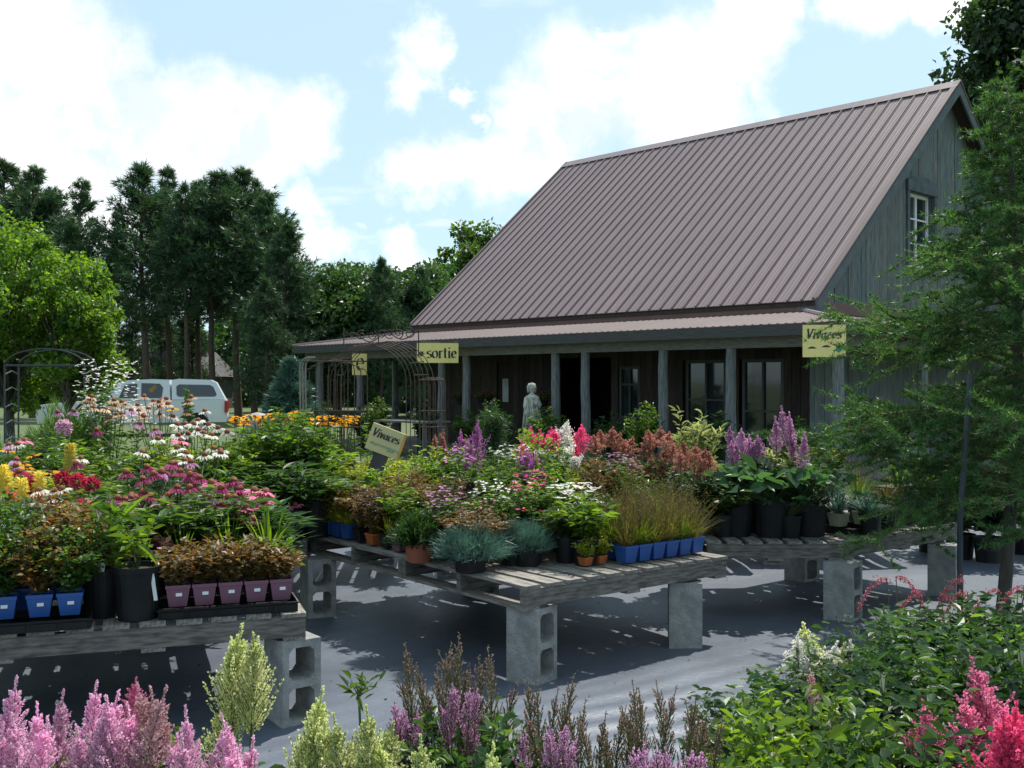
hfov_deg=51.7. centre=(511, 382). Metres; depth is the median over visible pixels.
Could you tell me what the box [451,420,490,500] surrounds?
astilbe
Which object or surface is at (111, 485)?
leafy perennial
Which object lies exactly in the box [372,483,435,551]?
perennial
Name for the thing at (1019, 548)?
background shrub
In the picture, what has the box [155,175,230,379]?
pine tree
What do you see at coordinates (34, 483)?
torch lily
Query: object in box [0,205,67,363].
deciduous tree
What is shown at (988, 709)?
astilbe
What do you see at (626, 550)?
potted grass
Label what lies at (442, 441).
astilbe
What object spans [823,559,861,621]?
concrete block
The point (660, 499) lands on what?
potted grass
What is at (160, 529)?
leafy perennial
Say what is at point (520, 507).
leafy perennial
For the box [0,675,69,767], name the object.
astilbe
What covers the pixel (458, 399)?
hanging basket
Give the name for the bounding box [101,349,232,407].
house
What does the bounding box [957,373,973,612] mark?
garden stake
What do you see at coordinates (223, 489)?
coneflower
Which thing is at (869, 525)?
perennial
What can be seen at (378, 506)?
ferny plant
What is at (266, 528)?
strap leaf plant
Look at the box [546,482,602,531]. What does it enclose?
flowering plant
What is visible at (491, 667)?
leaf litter
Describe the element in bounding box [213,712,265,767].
astilbe
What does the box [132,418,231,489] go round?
daisy plant
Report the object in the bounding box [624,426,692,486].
astilbe
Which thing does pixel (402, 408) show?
hanging basket
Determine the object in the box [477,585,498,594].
concrete block
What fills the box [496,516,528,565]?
perennial
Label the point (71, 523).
bedding plant
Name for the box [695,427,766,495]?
astilbe
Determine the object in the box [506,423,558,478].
perennial
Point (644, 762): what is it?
astilbe
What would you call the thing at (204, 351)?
pine tree
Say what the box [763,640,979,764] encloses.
leafy perennial
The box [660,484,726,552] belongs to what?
potted grass
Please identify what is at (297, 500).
coneflower
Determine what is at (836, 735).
leafy perennial
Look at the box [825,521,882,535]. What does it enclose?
plant tray
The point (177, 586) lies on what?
potted seedling
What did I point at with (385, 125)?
sky
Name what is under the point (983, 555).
background shrub
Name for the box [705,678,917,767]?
leafy perennial
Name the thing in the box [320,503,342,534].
potted grass
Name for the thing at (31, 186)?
pine tree
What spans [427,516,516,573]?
blue fescue
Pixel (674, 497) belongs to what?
potted grass
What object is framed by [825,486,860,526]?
potted grass
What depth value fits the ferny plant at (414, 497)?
6.55 m
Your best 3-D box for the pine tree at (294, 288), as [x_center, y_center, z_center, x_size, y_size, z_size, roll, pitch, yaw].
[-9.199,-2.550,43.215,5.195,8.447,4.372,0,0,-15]
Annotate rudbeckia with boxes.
[229,414,271,456]
[250,410,313,438]
[284,415,334,434]
[313,414,368,478]
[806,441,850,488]
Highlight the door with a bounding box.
[498,362,512,445]
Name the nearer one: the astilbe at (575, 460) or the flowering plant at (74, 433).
the astilbe at (575, 460)
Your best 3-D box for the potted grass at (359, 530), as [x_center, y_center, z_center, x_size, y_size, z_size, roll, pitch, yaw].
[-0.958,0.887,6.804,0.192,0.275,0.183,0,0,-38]
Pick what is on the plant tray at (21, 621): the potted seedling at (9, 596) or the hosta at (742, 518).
the potted seedling at (9, 596)
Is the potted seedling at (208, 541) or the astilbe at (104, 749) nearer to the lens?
the astilbe at (104, 749)
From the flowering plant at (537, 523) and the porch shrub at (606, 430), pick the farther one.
the porch shrub at (606, 430)
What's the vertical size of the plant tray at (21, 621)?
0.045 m
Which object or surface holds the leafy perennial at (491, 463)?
on the pallet at (363, 554)
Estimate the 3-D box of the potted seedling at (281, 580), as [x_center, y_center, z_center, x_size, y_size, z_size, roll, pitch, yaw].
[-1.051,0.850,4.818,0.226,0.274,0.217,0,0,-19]
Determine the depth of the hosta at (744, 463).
7.39 m
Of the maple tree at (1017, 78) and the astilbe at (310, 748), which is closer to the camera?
the astilbe at (310, 748)
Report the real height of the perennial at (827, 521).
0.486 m
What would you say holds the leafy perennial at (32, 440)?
on the ground cloth
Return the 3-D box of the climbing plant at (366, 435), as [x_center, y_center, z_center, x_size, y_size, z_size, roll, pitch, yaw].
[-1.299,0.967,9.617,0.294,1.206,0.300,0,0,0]
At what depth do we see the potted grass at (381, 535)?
6.52 m
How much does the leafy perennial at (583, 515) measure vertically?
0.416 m
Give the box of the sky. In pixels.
[0,0,976,353]
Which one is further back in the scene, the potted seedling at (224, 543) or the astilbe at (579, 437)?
the astilbe at (579, 437)
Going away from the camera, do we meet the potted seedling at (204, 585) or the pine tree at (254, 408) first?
the potted seedling at (204, 585)
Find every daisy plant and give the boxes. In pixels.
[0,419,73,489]
[92,422,261,487]
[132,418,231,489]
[198,408,244,459]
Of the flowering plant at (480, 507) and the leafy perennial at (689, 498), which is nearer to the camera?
the flowering plant at (480, 507)
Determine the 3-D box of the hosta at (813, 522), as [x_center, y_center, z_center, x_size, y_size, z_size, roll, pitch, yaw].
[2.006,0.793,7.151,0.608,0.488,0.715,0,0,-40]
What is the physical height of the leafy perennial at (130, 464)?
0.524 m
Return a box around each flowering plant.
[447,499,495,528]
[487,480,532,522]
[512,507,555,533]
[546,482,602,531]
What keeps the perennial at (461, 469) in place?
on the pallet at (363, 554)
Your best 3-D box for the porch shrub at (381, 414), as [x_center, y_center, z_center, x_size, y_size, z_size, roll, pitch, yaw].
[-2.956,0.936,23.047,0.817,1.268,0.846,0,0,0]
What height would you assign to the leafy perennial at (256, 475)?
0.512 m
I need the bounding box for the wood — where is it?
[0,299,427,406]
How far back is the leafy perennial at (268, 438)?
7.39 m
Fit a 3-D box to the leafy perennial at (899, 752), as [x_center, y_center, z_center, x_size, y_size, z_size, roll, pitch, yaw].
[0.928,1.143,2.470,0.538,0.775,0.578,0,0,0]
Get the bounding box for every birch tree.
[0,216,120,450]
[6,256,135,436]
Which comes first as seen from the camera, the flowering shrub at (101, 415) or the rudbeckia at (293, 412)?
the rudbeckia at (293, 412)
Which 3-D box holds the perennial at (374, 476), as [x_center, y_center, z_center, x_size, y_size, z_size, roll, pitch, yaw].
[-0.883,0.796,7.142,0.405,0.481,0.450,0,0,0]
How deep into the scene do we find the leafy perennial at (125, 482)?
6.68 m
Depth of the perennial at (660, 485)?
6.58 m
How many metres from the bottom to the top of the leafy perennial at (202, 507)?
0.532 m
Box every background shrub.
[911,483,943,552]
[945,477,979,559]
[950,469,1023,563]
[1002,465,1023,554]
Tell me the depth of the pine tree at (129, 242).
46.39 m
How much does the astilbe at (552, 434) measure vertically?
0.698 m
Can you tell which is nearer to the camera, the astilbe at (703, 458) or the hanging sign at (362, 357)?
the astilbe at (703, 458)
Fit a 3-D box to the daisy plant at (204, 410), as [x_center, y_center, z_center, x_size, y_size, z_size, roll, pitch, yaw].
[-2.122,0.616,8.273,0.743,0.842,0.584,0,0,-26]
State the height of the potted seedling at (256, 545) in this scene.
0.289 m
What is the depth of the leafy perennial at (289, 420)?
8.39 m
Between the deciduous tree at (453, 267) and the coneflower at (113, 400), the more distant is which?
the deciduous tree at (453, 267)
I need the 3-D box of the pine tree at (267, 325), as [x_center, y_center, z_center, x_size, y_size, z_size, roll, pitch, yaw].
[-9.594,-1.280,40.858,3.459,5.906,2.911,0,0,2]
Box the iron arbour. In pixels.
[299,327,445,469]
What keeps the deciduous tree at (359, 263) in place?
on the ground at (24, 419)
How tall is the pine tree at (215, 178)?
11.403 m
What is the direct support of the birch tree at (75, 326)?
on the ground at (24, 419)
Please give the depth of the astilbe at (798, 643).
3.58 m
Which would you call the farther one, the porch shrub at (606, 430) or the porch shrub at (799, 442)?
the porch shrub at (606, 430)
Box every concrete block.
[264,631,320,728]
[300,555,335,618]
[371,558,394,563]
[437,571,456,577]
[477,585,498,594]
[506,604,556,685]
[668,579,701,648]
[757,558,783,564]
[784,558,819,581]
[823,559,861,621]
[927,541,956,596]
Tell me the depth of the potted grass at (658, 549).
6.13 m
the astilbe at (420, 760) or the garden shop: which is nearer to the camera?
the astilbe at (420, 760)
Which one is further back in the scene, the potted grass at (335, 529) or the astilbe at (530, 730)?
the potted grass at (335, 529)
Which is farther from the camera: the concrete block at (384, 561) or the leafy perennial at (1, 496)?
the concrete block at (384, 561)
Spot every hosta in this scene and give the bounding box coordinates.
[681,454,789,536]
[694,453,809,479]
[706,456,825,537]
[772,463,857,536]
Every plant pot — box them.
[74,501,146,618]
[95,495,165,622]
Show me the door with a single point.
(505, 369)
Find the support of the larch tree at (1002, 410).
on the ground cloth
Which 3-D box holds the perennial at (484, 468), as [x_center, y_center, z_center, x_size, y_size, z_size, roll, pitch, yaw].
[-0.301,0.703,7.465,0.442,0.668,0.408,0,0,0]
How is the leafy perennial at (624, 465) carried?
on the ground cloth
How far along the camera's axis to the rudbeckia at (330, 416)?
11.79 m
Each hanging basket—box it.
[393,358,416,413]
[411,363,434,415]
[450,361,473,404]
[471,355,496,404]
[535,383,550,407]
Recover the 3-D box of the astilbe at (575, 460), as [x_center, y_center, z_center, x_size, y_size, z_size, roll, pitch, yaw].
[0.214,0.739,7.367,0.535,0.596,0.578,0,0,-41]
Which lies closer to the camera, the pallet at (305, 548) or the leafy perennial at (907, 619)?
the leafy perennial at (907, 619)
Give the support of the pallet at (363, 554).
on the concrete block at (325, 585)
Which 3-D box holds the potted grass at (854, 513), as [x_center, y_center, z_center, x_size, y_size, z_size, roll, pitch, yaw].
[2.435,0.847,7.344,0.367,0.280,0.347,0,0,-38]
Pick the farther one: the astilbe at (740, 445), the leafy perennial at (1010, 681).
the astilbe at (740, 445)
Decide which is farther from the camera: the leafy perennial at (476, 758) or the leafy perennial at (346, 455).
the leafy perennial at (346, 455)
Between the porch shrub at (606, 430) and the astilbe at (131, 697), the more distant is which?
the porch shrub at (606, 430)
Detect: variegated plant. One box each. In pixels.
[668,405,700,477]
[682,409,728,474]
[762,442,798,475]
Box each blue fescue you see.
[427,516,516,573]
[503,514,557,566]
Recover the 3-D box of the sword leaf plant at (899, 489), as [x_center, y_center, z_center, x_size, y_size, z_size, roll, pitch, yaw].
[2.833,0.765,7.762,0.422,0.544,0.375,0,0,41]
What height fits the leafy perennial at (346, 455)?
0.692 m
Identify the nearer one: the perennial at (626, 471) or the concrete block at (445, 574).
the perennial at (626, 471)
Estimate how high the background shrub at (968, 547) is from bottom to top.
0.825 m
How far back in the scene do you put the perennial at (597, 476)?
6.77 m
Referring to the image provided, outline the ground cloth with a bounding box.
[0,524,1023,767]
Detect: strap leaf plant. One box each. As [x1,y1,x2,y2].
[149,517,203,596]
[194,512,257,594]
[231,501,312,591]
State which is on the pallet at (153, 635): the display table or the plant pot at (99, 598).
the plant pot at (99, 598)
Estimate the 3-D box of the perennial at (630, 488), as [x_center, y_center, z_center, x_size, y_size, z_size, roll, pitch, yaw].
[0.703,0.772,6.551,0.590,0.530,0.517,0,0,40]
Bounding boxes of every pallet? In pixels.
[0,588,305,663]
[288,538,311,558]
[310,535,432,577]
[401,547,727,611]
[701,528,843,560]
[777,510,956,559]
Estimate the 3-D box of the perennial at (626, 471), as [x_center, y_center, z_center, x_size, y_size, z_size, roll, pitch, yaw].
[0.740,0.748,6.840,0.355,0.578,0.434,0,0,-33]
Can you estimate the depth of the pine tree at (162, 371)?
57.64 m
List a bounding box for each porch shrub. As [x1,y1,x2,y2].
[317,401,339,423]
[345,405,372,449]
[359,396,393,452]
[405,403,442,456]
[450,407,481,452]
[476,398,515,447]
[524,406,568,437]
[586,411,630,464]
[621,400,666,469]
[687,410,740,467]
[769,415,820,462]
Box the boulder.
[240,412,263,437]
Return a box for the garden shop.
[292,79,1023,480]
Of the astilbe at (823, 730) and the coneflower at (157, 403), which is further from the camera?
the coneflower at (157, 403)
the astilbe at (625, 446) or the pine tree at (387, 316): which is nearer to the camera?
the astilbe at (625, 446)
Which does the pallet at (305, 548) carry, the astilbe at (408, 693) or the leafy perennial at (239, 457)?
the leafy perennial at (239, 457)
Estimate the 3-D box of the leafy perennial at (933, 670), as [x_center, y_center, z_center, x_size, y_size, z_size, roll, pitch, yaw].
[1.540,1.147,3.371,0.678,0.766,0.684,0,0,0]
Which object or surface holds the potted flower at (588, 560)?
on the pallet at (560, 582)
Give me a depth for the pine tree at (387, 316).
43.70 m
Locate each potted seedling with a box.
[0,527,48,619]
[0,540,14,570]
[1,526,87,617]
[25,523,112,615]
[149,535,199,581]
[152,546,200,606]
[179,538,227,593]
[181,541,225,604]
[203,532,255,596]
[206,542,250,603]
[230,533,272,596]
[233,542,280,601]
[258,534,304,595]
[260,538,305,599]
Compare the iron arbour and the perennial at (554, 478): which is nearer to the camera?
the perennial at (554, 478)
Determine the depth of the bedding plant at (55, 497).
4.79 m
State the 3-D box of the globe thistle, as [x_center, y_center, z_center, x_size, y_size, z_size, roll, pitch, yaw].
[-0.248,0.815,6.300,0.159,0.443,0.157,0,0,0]
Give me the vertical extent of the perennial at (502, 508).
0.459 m
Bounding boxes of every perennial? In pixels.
[0,433,62,481]
[0,495,58,523]
[3,428,66,468]
[4,460,46,484]
[18,462,117,500]
[42,435,113,495]
[52,451,135,497]
[62,477,145,502]
[83,455,157,492]
[92,471,169,503]
[99,508,204,595]
[117,464,216,496]
[124,438,197,480]
[151,484,275,591]
[154,483,233,498]
[164,440,228,468]
[175,510,262,550]
[189,423,284,476]
[209,478,293,513]
[228,413,310,475]
[232,462,326,509]
[239,406,319,450]
[265,408,346,478]
[287,469,361,537]
[293,427,359,478]
[320,465,390,519]
[349,694,491,767]
[353,464,403,531]
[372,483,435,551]
[378,461,447,502]
[384,708,526,767]
[388,457,437,472]
[400,441,456,495]
[410,485,475,560]
[417,475,484,513]
[421,475,460,511]
[432,446,489,497]
[433,503,515,549]
[439,434,498,484]
[451,484,488,502]
[451,705,589,767]
[452,447,514,485]
[457,479,523,557]
[465,500,517,521]
[470,462,532,510]
[480,443,539,497]
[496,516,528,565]
[497,496,551,525]
[500,470,563,535]
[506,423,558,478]
[524,458,577,541]
[529,502,585,563]
[532,434,584,495]
[543,492,619,566]
[544,498,573,551]
[559,488,614,536]
[561,450,635,536]
[574,463,632,497]
[590,500,621,538]
[598,458,647,479]
[600,452,656,520]
[605,465,669,519]
[627,473,697,516]
[636,487,673,506]
[653,486,710,515]
[676,668,842,767]
[684,482,762,537]
[696,485,719,530]
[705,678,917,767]
[706,712,851,767]
[721,659,850,733]
[725,678,912,767]
[753,488,831,538]
[755,638,946,737]
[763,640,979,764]
[781,462,841,496]
[785,606,955,731]
[788,707,974,767]
[796,697,994,767]
[817,465,853,524]
[831,453,884,521]
[834,593,1017,675]
[841,495,893,535]
[846,486,883,495]
[851,472,912,529]
[854,616,1023,731]
[856,671,1023,767]
[886,614,1023,731]
[887,609,1023,738]
[903,590,1023,659]
[922,587,1023,688]
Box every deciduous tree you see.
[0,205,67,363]
[270,258,404,419]
[315,259,388,413]
[320,262,416,413]
[341,260,451,417]
[382,268,405,410]
[405,260,459,399]
[425,216,501,275]
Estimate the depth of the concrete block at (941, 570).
7.53 m
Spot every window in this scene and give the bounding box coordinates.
[503,379,508,401]
[619,366,639,418]
[686,360,725,435]
[742,359,783,450]
[905,176,939,275]
[965,194,992,280]
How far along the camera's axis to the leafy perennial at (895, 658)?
3.40 m
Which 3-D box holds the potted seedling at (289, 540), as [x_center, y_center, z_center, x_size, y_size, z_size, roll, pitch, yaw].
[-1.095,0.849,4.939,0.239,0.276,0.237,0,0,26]
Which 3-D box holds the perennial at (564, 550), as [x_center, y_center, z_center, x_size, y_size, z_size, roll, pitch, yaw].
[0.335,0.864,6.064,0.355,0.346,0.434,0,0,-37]
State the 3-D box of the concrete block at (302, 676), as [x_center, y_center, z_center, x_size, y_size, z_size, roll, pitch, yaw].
[-1.004,1.357,4.830,0.190,0.390,0.190,0,0,-38]
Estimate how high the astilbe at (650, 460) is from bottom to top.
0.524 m
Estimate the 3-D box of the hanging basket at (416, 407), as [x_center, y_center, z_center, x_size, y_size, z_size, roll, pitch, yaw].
[-2.094,0.021,24.645,0.573,1.562,0.567,0,0,-44]
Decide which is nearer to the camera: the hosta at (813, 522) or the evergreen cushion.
the evergreen cushion
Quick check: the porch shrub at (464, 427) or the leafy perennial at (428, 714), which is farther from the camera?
the porch shrub at (464, 427)
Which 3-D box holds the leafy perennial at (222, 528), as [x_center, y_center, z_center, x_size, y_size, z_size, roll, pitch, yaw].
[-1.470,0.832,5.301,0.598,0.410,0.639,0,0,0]
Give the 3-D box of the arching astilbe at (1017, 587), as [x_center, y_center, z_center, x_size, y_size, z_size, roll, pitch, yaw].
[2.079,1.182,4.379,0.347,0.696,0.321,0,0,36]
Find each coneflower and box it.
[6,455,111,518]
[33,488,159,561]
[35,408,103,487]
[82,394,151,474]
[99,445,193,560]
[102,408,178,480]
[121,495,241,595]
[133,394,197,471]
[135,448,229,515]
[184,474,281,515]
[209,486,318,545]
[246,459,331,541]
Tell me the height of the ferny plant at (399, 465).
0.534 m
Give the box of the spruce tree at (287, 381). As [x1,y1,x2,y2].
[245,354,332,450]
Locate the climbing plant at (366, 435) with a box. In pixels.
[357,422,372,472]
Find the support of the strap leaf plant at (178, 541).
on the pallet at (153, 635)
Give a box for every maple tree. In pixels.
[928,0,1023,156]
[967,26,1023,225]
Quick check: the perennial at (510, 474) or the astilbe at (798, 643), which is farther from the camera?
the perennial at (510, 474)
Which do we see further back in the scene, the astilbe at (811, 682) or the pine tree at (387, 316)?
the pine tree at (387, 316)
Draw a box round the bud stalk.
[337,670,385,751]
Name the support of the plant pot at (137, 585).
on the pallet at (153, 635)
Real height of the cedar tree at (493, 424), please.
1.348 m
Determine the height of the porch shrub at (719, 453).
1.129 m
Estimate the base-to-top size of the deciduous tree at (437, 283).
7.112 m
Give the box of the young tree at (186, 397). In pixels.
[180,385,194,457]
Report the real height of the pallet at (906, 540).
0.129 m
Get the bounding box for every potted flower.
[363,507,389,544]
[571,536,597,565]
[593,535,613,563]
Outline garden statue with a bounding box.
[519,383,541,437]
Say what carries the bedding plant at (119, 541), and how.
in the plant tray at (21, 621)
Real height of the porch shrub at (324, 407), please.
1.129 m
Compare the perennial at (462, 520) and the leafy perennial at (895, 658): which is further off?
the perennial at (462, 520)
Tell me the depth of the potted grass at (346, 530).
6.89 m
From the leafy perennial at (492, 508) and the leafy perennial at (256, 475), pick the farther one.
the leafy perennial at (256, 475)
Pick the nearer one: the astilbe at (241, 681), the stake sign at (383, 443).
the astilbe at (241, 681)
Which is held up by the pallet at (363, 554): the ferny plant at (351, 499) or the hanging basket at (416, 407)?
the ferny plant at (351, 499)
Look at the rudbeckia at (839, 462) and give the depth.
8.27 m
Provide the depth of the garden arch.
17.75 m
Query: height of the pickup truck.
1.770 m
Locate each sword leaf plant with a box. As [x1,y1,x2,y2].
[877,449,917,524]
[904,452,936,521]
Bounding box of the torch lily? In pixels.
[0,442,91,515]
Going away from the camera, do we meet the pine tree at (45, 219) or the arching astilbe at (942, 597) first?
the arching astilbe at (942, 597)
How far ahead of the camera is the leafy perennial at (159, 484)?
6.47 m
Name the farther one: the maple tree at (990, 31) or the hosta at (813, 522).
the maple tree at (990, 31)
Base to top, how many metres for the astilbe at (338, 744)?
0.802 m
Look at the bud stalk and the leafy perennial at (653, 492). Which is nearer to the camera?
the bud stalk
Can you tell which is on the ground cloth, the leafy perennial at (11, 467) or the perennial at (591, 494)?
the leafy perennial at (11, 467)
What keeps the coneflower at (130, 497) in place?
on the pallet at (153, 635)
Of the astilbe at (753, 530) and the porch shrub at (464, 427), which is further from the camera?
the porch shrub at (464, 427)
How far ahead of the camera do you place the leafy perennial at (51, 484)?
6.57 m
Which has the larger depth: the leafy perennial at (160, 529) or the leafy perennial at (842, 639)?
the leafy perennial at (160, 529)
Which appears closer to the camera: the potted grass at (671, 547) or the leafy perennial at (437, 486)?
the potted grass at (671, 547)
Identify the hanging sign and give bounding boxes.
[352,345,366,374]
[417,342,457,362]
[803,323,845,356]
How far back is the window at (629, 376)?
22.15 m
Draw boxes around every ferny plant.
[319,479,388,539]
[321,479,359,513]
[330,461,369,492]
[347,456,402,492]
[353,483,415,532]
[370,467,422,519]
[381,456,440,486]
[384,486,435,515]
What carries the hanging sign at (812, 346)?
attached to the garden shop
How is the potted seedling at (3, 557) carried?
on the plant tray at (21, 621)
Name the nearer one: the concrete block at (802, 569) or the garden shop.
the concrete block at (802, 569)
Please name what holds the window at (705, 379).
in the garden shop
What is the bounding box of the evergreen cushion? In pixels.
[380,505,445,563]
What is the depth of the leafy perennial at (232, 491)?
6.39 m
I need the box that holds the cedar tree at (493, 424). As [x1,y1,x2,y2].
[473,407,518,472]
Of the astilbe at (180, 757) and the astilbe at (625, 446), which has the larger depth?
the astilbe at (625, 446)
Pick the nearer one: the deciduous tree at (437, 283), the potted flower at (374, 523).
the potted flower at (374, 523)
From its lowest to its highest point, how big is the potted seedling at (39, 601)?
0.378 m
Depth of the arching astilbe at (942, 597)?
4.60 m
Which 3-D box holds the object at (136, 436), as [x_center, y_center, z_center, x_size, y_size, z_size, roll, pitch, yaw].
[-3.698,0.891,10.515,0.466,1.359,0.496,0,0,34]
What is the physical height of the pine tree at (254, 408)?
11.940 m
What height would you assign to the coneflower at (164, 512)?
0.465 m
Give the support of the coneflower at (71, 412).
on the pallet
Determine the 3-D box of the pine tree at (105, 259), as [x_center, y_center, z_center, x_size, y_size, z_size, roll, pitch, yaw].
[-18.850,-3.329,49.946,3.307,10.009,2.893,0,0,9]
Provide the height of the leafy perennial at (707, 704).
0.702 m
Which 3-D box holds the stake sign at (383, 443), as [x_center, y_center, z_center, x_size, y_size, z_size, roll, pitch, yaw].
[-0.952,0.613,7.431,0.256,0.610,0.066,20,3,8]
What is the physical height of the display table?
0.760 m
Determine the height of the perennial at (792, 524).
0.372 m
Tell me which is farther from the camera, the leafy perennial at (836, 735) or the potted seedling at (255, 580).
the potted seedling at (255, 580)
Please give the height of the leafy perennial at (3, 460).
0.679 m
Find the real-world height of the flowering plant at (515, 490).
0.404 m
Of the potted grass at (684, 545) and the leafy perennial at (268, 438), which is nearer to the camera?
the potted grass at (684, 545)
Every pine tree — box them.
[0,156,64,416]
[0,162,75,417]
[25,185,99,403]
[43,176,118,396]
[90,158,206,379]
[92,214,149,380]
[110,306,163,381]
[125,302,190,379]
[134,162,195,379]
[137,179,220,378]
[149,166,262,380]
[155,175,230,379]
[171,315,222,379]
[175,164,311,416]
[210,189,327,411]
[223,174,306,413]
[223,219,344,397]
[224,277,307,413]
[342,256,416,410]
[384,263,434,408]
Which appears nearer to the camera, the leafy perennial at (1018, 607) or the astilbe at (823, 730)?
the astilbe at (823, 730)
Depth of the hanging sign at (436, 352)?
22.34 m
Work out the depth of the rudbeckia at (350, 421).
11.77 m
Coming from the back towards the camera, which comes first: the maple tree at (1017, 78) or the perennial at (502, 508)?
the maple tree at (1017, 78)
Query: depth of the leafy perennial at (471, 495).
6.84 m
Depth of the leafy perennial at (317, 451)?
7.54 m
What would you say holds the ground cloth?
on the ground at (24, 419)
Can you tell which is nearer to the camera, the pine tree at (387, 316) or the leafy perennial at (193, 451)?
the leafy perennial at (193, 451)
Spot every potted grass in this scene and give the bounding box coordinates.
[315,500,359,538]
[316,494,345,536]
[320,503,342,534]
[350,499,375,541]
[377,515,395,548]
[387,520,404,551]
[588,478,654,558]
[589,475,671,532]
[597,492,660,562]
[608,491,679,560]
[618,477,676,528]
[621,478,697,537]
[628,487,695,558]
[634,474,705,536]
[645,490,697,556]
[655,488,708,554]
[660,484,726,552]
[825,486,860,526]
[845,488,877,523]
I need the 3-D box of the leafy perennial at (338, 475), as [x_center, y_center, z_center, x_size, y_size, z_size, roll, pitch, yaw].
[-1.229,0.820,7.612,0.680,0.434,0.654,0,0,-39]
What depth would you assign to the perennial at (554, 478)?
6.66 m
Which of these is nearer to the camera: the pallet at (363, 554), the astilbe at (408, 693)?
the astilbe at (408, 693)
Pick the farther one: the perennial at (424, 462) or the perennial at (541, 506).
the perennial at (424, 462)
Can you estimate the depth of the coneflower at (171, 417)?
7.65 m
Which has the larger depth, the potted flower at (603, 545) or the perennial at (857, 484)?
the perennial at (857, 484)
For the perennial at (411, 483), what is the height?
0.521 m
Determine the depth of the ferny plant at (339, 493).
7.15 m
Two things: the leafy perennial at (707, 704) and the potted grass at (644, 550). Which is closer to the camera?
the leafy perennial at (707, 704)
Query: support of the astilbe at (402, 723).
on the ground cloth
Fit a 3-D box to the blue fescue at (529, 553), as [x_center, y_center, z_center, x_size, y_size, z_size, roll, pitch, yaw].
[0.080,0.883,5.997,0.402,0.307,0.375,0,0,0]
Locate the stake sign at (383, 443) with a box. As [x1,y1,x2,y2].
[360,422,406,498]
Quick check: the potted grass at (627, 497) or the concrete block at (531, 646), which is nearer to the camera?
the concrete block at (531, 646)
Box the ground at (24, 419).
[0,393,1021,490]
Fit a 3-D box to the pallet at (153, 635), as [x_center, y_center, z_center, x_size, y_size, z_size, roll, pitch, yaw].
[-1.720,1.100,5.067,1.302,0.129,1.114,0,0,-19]
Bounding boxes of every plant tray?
[0,604,92,634]
[156,590,299,619]
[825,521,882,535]
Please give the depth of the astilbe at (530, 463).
7.11 m
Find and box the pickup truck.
[36,379,232,435]
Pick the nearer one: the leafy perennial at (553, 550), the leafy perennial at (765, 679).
the leafy perennial at (765, 679)
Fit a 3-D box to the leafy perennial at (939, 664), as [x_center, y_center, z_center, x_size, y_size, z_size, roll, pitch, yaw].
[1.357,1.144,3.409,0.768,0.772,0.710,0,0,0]
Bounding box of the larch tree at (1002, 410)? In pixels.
[718,76,1023,621]
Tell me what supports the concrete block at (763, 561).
on the ground cloth
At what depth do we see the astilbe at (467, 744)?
2.50 m
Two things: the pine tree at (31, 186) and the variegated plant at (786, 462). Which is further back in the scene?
the pine tree at (31, 186)
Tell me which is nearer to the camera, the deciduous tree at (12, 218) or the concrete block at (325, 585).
the concrete block at (325, 585)
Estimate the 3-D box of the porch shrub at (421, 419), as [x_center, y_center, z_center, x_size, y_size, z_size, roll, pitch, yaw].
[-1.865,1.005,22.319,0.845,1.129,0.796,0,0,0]
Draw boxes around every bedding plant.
[0,487,51,545]
[0,501,66,610]
[12,487,104,599]
[12,497,120,592]
[77,518,155,560]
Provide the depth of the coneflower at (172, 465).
5.94 m
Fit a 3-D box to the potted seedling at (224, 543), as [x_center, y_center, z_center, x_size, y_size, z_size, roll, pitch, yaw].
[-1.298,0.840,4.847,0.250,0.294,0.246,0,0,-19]
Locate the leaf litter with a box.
[27,546,911,735]
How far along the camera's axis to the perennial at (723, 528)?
7.04 m
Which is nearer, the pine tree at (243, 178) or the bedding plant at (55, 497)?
the bedding plant at (55, 497)
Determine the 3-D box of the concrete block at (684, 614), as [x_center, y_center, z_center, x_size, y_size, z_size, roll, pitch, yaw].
[1.014,1.357,6.200,0.190,0.390,0.190,0,0,6]
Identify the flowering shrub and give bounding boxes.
[72,359,139,457]
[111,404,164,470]
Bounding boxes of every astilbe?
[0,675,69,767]
[23,688,135,767]
[49,679,163,767]
[66,677,213,763]
[115,682,196,767]
[163,704,227,767]
[196,622,284,767]
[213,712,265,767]
[269,685,338,767]
[317,712,365,767]
[348,703,407,767]
[353,700,498,767]
[380,683,555,767]
[395,642,529,767]
[396,733,440,767]
[400,429,450,487]
[404,632,557,767]
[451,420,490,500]
[485,741,501,767]
[505,426,546,476]
[506,445,585,490]
[510,445,566,504]
[512,725,580,767]
[521,673,589,767]
[533,427,564,463]
[555,420,585,474]
[566,705,629,767]
[571,423,591,466]
[571,426,639,479]
[617,677,677,767]
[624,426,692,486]
[625,740,707,767]
[626,454,669,500]
[652,441,733,534]
[676,694,726,767]
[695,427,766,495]
[723,457,781,532]
[727,621,866,743]
[739,405,813,500]
[754,668,872,744]
[754,703,891,766]
[856,571,939,652]
[899,698,951,767]
[927,574,989,632]
[932,655,1015,767]
[959,700,1023,767]
[969,585,1023,631]
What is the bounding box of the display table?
[373,419,450,456]
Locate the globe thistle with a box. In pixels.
[466,482,474,505]
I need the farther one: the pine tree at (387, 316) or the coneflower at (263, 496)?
the pine tree at (387, 316)
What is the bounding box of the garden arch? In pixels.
[4,348,96,456]
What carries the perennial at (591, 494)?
on the pallet at (560, 582)

